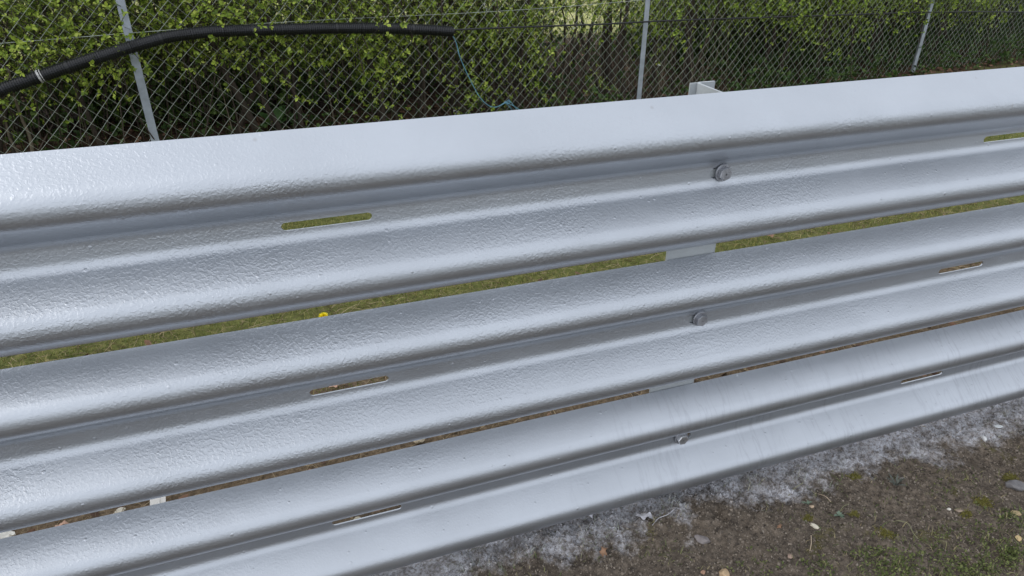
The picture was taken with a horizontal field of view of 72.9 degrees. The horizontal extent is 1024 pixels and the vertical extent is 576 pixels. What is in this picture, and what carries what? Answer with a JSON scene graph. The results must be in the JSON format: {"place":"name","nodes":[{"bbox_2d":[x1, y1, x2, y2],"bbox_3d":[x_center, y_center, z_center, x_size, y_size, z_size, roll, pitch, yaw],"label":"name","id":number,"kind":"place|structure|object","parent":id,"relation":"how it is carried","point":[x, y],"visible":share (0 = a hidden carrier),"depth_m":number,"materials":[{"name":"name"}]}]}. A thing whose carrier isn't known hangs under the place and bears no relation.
{"place":"outdoors","nodes":[
{"label":"outdoors","id":0,"kind":"place"},
{"bbox_2d":[0,0,1023,575],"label":"ground","id":1,"kind":"structure","parent":0,"point":[442,564],"depth_m":1.80,"materials":[{"name":"soil"}]},
{"bbox_2d":[0,531,14,538],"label":"pale stone","id":2,"kind":"object","parent":1,"relation":"on","point":[6,534],"visible":0.47,"depth_m":1.62,"materials":[{"name":"white stone"}]},
{"bbox_2d":[2,0,143,143],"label":"ivy bush","id":3,"kind":"object","parent":1,"relation":"on","point":[62,113],"visible":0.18,"depth_m":4.12,"materials":[{"name":"green plant"}]},
{"bbox_2d":[0,0,212,153],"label":"hedge shrub","id":4,"kind":"object","parent":1,"relation":"on","point":[54,29],"visible":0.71,"depth_m":3.30,"materials":[{"name":"green plant"}]},
{"bbox_2d":[2,105,19,152],"bbox_3d":[-2.437,-0.758,3.364,0.029,0.276,0.012,-15,33,-26],"label":"bare cane","id":5,"kind":"object","parent":4,"relation":"attached to","point":[11,141],"visible":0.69,"depth_m":3.37,"materials":[{"name":"brown plant"}]},
{"bbox_2d":[7,67,34,151],"bbox_3d":[-2.355,-0.831,3.321,0.033,0.439,0.019,-9,30,-17],"label":"bare cane","id":6,"kind":"object","parent":4,"relation":"attached to","point":[24,125],"visible":0.73,"depth_m":3.34,"materials":[{"name":"brown plant"}]},
{"bbox_2d":[114,507,125,512],"bbox_3d":[-0.964,0.548,1.702,0.026,0.011,0.020,-9,30,-17],"label":"pale stone","id":7,"kind":"object","parent":1,"relation":"on","point":[120,509],"visible":0.65,"depth_m":1.70,"materials":[{"name":"white stone"}]},
{"bbox_2d":[150,496,165,504],"bbox_3d":[-0.870,0.502,1.700,0.035,0.047,0.095,-9,30,-17],"label":"white board","id":8,"kind":"object","parent":1,"relation":"on","point":[157,500],"depth_m":1.69,"materials":[{"name":"plastic"}]},
{"bbox_2d":[2,0,360,136],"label":"ivy bush","id":9,"kind":"object","parent":1,"relation":"on","point":[161,91],"visible":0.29,"depth_m":4.42,"materials":[{"name":"green plant"}]},
{"bbox_2d":[217,77,232,130],"bbox_3d":[-1.579,-1.010,3.816,0.027,0.297,0.010,-9,30,-17],"label":"bare cane","id":10,"kind":"object","parent":1,"relation":"on","point":[226,107],"visible":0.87,"depth_m":3.83,"materials":[{"name":"brown plant"}]},
{"bbox_2d":[59,0,392,141],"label":"hedge shrub","id":11,"kind":"object","parent":1,"relation":"on","point":[203,9],"visible":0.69,"depth_m":3.71,"materials":[{"name":"green plant"}]},
{"bbox_2d":[258,105,308,125],"bbox_3d":[-1.482,-1.106,4.508,0.323,0.094,0.305,-9,30,-17],"label":"dock plant","id":12,"kind":"object","parent":1,"relation":"on","point":[277,112],"visible":0.5,"depth_m":4.54,"materials":[{"name":"green plant"}]},
{"bbox_2d":[323,79,335,125],"bbox_3d":[-1.096,-1.100,4.180,0.042,0.316,0.012,-16,33,-27],"label":"bare cane","id":13,"kind":"object","parent":1,"relation":"on","point":[330,104],"visible":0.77,"depth_m":4.18,"materials":[{"name":"brown plant"}]},
{"bbox_2d":[230,0,492,112],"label":"ivy bush","id":14,"kind":"object","parent":1,"relation":"on","point":[353,81],"visible":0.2,"depth_m":4.91,"materials":[{"name":"green plant"}]},
{"bbox_2d":[262,0,527,124],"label":"hedge shrub","id":15,"kind":"object","parent":1,"relation":"on","point":[403,39],"visible":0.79,"depth_m":4.16,"materials":[{"name":"green plant"}]},
{"bbox_2d":[414,439,424,443],"bbox_3d":[-0.256,0.420,1.918,0.034,0.016,0.025,-9,30,-17],"label":"pale stone","id":16,"kind":"object","parent":1,"relation":"on","point":[419,441],"visible":0.45,"depth_m":1.91,"materials":[{"name":"beige stone"}]},
{"bbox_2d":[465,12,480,96],"bbox_3d":[-0.279,-1.676,5.123,0.119,0.692,0.070,-9,30,-17],"label":"bare cane","id":17,"kind":"object","parent":1,"relation":"on","point":[477,90],"visible":0.15,"depth_m":5.10,"materials":[{"name":"brown plant"}]},
{"bbox_2d":[406,0,566,86],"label":"ivy bush","id":18,"kind":"object","parent":1,"relation":"on","point":[543,44],"visible":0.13,"depth_m":5.37,"materials":[{"name":"green plant"}]},
{"bbox_2d":[424,0,588,111],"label":"hedge shrub","id":19,"kind":"object","parent":1,"relation":"on","point":[521,52],"visible":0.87,"depth_m":4.48,"materials":[{"name":"green plant"}]},
{"bbox_2d":[0,67,1023,575],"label":"crash barrier","id":20,"kind":"object","parent":1,"relation":"on","point":[114,241],"visible":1,"depth_m":1.29,"materials":[{"name":"silver metal"}]},
{"bbox_2d":[0,0,1023,153],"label":"chain link fence","id":21,"kind":"object","parent":1,"relation":"on","point":[144,98],"visible":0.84,"depth_m":4.18,"materials":[{"name":"metal"}]},
{"bbox_2d":[0,22,453,97],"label":"corrugated conduit","id":22,"kind":"object","parent":21,"relation":"attached to","point":[48,73],"visible":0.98,"depth_m":3.33,"materials":[{"name":"black plastic"}]},
{"bbox_2d":[453,36,519,109],"bbox_3d":[-0.148,-1.294,4.214,0.445,0.494,0.014,-14,32,-24],"label":"blue twine","id":23,"kind":"object","parent":22,"relation":"hanging from","point":[507,103],"visible":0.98,"depth_m":4.23,"materials":[{"name":"plastic"}]},
{"bbox_2d":[454,11,1023,30],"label":"black cable","id":24,"kind":"object","parent":22,"relation":"attached to","point":[716,19],"visible":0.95,"depth_m":4.77,"materials":[{"name":"black rubber"}]},
{"bbox_2d":[0,133,1023,393],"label":"verge grass","id":25,"kind":"structure","parent":1,"relation":"on","point":[466,283],"depth_m":2.70,"materials":[{"name":"green plant"}]},
{"bbox_2d":[2,197,1022,552],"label":"dry straw","id":26,"kind":"object","parent":1,"relation":"on","point":[462,291],"visible":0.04,"depth_m":2.51,"materials":[{"name":"plant"}]},
{"bbox_2d":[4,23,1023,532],"bbox_3d":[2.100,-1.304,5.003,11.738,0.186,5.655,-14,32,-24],"label":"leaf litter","id":27,"kind":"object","parent":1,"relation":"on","point":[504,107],"visible":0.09,"depth_m":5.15,"materials":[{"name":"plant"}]},
{"bbox_2d":[5,10,1023,151],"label":"undergrowth","id":28,"kind":"object","parent":1,"relation":"on","point":[811,76],"visible":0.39,"depth_m":5.85,"materials":[{"name":"green plant"}]},
{"bbox_2d":[526,23,534,85],"bbox_3d":[0.153,-1.719,5.483,0.097,0.715,0.070,-9,30,-17],"label":"bare cane","id":29,"kind":"object","parent":1,"relation":"on","point":[527,82],"visible":0.06,"depth_m":5.43,"materials":[{"name":"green plant"}]},
{"bbox_2d":[563,26,584,89],"bbox_3d":[0.479,-1.722,5.424,0.188,0.658,0.055,-17,33,-28],"label":"bare cane","id":30,"kind":"object","parent":1,"relation":"on","point":[573,61],"visible":0.34,"depth_m":5.38,"materials":[{"name":"brown plant"}]},
{"bbox_2d":[506,0,688,107],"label":"hedge shrub","id":31,"kind":"object","parent":1,"relation":"on","point":[618,48],"visible":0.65,"depth_m":5.00,"materials":[{"name":"green plant"}]},
{"bbox_2d":[599,546,607,556],"bbox_3d":[0.209,0.606,1.587,0.026,0.014,0.031,-9,30,-17],"label":"dead leaf","id":32,"kind":"object","parent":1,"relation":"on","point":[603,551],"visible":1,"depth_m":1.59,"materials":[{"name":"brown plant"}]},
{"bbox_2d":[600,13,607,79],"bbox_3d":[0.783,-1.853,5.661,0.143,0.767,0.090,-9,30,-17],"label":"bare cane","id":33,"kind":"object","parent":1,"relation":"on","point":[605,49],"visible":0.2,"depth_m":5.58,"materials":[{"name":"brown plant"}]},
{"bbox_2d":[636,512,654,519],"bbox_3d":[0.322,0.552,1.670,0.040,0.016,0.027,-9,30,-17],"label":"dead leaf","id":34,"kind":"object","parent":1,"relation":"on","point":[644,516],"visible":1,"depth_m":1.67,"materials":[{"name":"white plant"}]},
{"bbox_2d":[592,0,775,68],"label":"ivy bush","id":35,"kind":"object","parent":1,"relation":"on","point":[700,31],"visible":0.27,"depth_m":6.16,"materials":[{"name":"green plant"}]},
{"bbox_2d":[602,0,785,97],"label":"hedge shrub","id":36,"kind":"object","parent":1,"relation":"on","point":[688,35],"visible":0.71,"depth_m":5.25,"materials":[{"name":"green plant"}]},
{"bbox_2d":[694,535,709,543],"bbox_3d":[0.446,0.588,1.625,0.028,0.014,0.029,-9,30,-17],"label":"flat stone","id":37,"kind":"object","parent":1,"relation":"on","point":[702,539],"visible":1,"depth_m":1.62,"materials":[{"name":"grey stone"}]},
{"bbox_2d":[719,568,729,575],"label":"tan stone","id":38,"kind":"object","parent":1,"relation":"on","point":[724,572],"visible":1,"depth_m":1.54,"materials":[{"name":"beige stone"}]},
{"bbox_2d":[440,399,1023,575],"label":"soil crumbs","id":39,"kind":"object","parent":1,"relation":"on","point":[792,501],"visible":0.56,"depth_m":1.69,"materials":[{"name":"brown soil"}]},
{"bbox_2d":[456,403,1023,575],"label":"thin grass","id":40,"kind":"structure","parent":1,"relation":"on","point":[1010,540],"depth_m":1.64,"materials":[{"name":"green plant"}]},
{"bbox_2d":[707,0,902,55],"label":"ivy bush","id":41,"kind":"object","parent":1,"relation":"on","point":[757,33],"visible":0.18,"depth_m":6.59,"materials":[{"name":"green plant"}]},
{"bbox_2d":[708,0,908,83],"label":"hedge shrub","id":42,"kind":"object","parent":1,"relation":"on","point":[811,25],"visible":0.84,"depth_m":5.62,"materials":[{"name":"green plant"}]},
{"bbox_2d":[809,523,818,528],"bbox_3d":[0.727,0.573,1.667,0.011,0.012,0.025,-25,38,-38],"label":"white chip","id":43,"kind":"object","parent":1,"relation":"on","point":[814,526],"visible":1,"depth_m":1.66,"materials":[{"name":"white stone"}]},
{"bbox_2d":[834,511,844,517],"bbox_3d":[0.798,0.553,1.693,0.026,0.008,0.023,5,29,9],"label":"rosette weed","id":44,"kind":"object","parent":1,"relation":"on","point":[839,513],"visible":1,"depth_m":1.69,"materials":[{"name":"green plant"}]},
{"bbox_2d":[726,475,1023,575],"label":"ground cover","id":45,"kind":"object","parent":1,"relation":"on","point":[1014,552],"visible":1,"depth_m":1.58,"materials":[{"name":"green plant"}]},
{"bbox_2d":[798,0,988,69],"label":"hedge shrub","id":46,"kind":"object","parent":1,"relation":"on","point":[938,4],"visible":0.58,"depth_m":5.98,"materials":[{"name":"green plant"}]},
{"bbox_2d":[885,474,904,485],"bbox_3d":[0.996,0.499,1.797,0.048,0.020,0.059,7,30,12],"label":"withered weed","id":47,"kind":"object","parent":1,"relation":"on","point":[897,482],"visible":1,"depth_m":1.79,"materials":[{"name":"grey plant"}]},
{"bbox_2d":[800,471,1022,541],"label":"moss","id":48,"kind":"object","parent":1,"relation":"on","point":[982,502],"visible":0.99,"depth_m":1.74,"materials":[{"name":"green plant"}]},
{"bbox_2d":[843,0,1016,39],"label":"ivy bush","id":49,"kind":"object","parent":1,"relation":"on","point":[890,22],"visible":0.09,"depth_m":7.46,"materials":[{"name":"green plant"}]},
{"bbox_2d":[884,0,1023,56],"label":"hedge shrub","id":50,"kind":"object","parent":1,"relation":"on","point":[995,5],"visible":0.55,"depth_m":6.78,"materials":[{"name":"green plant"}]},
{"bbox_2d":[961,0,1023,25],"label":"ivy bush","id":51,"kind":"object","parent":1,"relation":"on","point":[1022,1],"visible":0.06,"depth_m":8.04,"materials":[{"name":"green plant"}]},
{"bbox_2d":[968,0,1023,20],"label":"hedge shrub","id":52,"kind":"object","parent":1,"relation":"on","point":[1011,8],"visible":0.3,"depth_m":7.45,"materials":[{"name":"green plant"}]},
{"bbox_2d":[1005,480,1023,490],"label":"stone","id":53,"kind":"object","parent":1,"relation":"on","point":[1017,485],"depth_m":1.80,"materials":[{"name":"grey stone"}]},
{"bbox_2d":[1010,510,1021,515],"bbox_3d":[1.247,0.557,1.715,0.022,0.010,0.020,-9,30,-17],"label":"ochre stone","id":54,"kind":"object","parent":1,"relation":"on","point":[1018,513],"visible":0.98,"depth_m":1.71,"materials":[{"name":"beige stone"}]}
]}

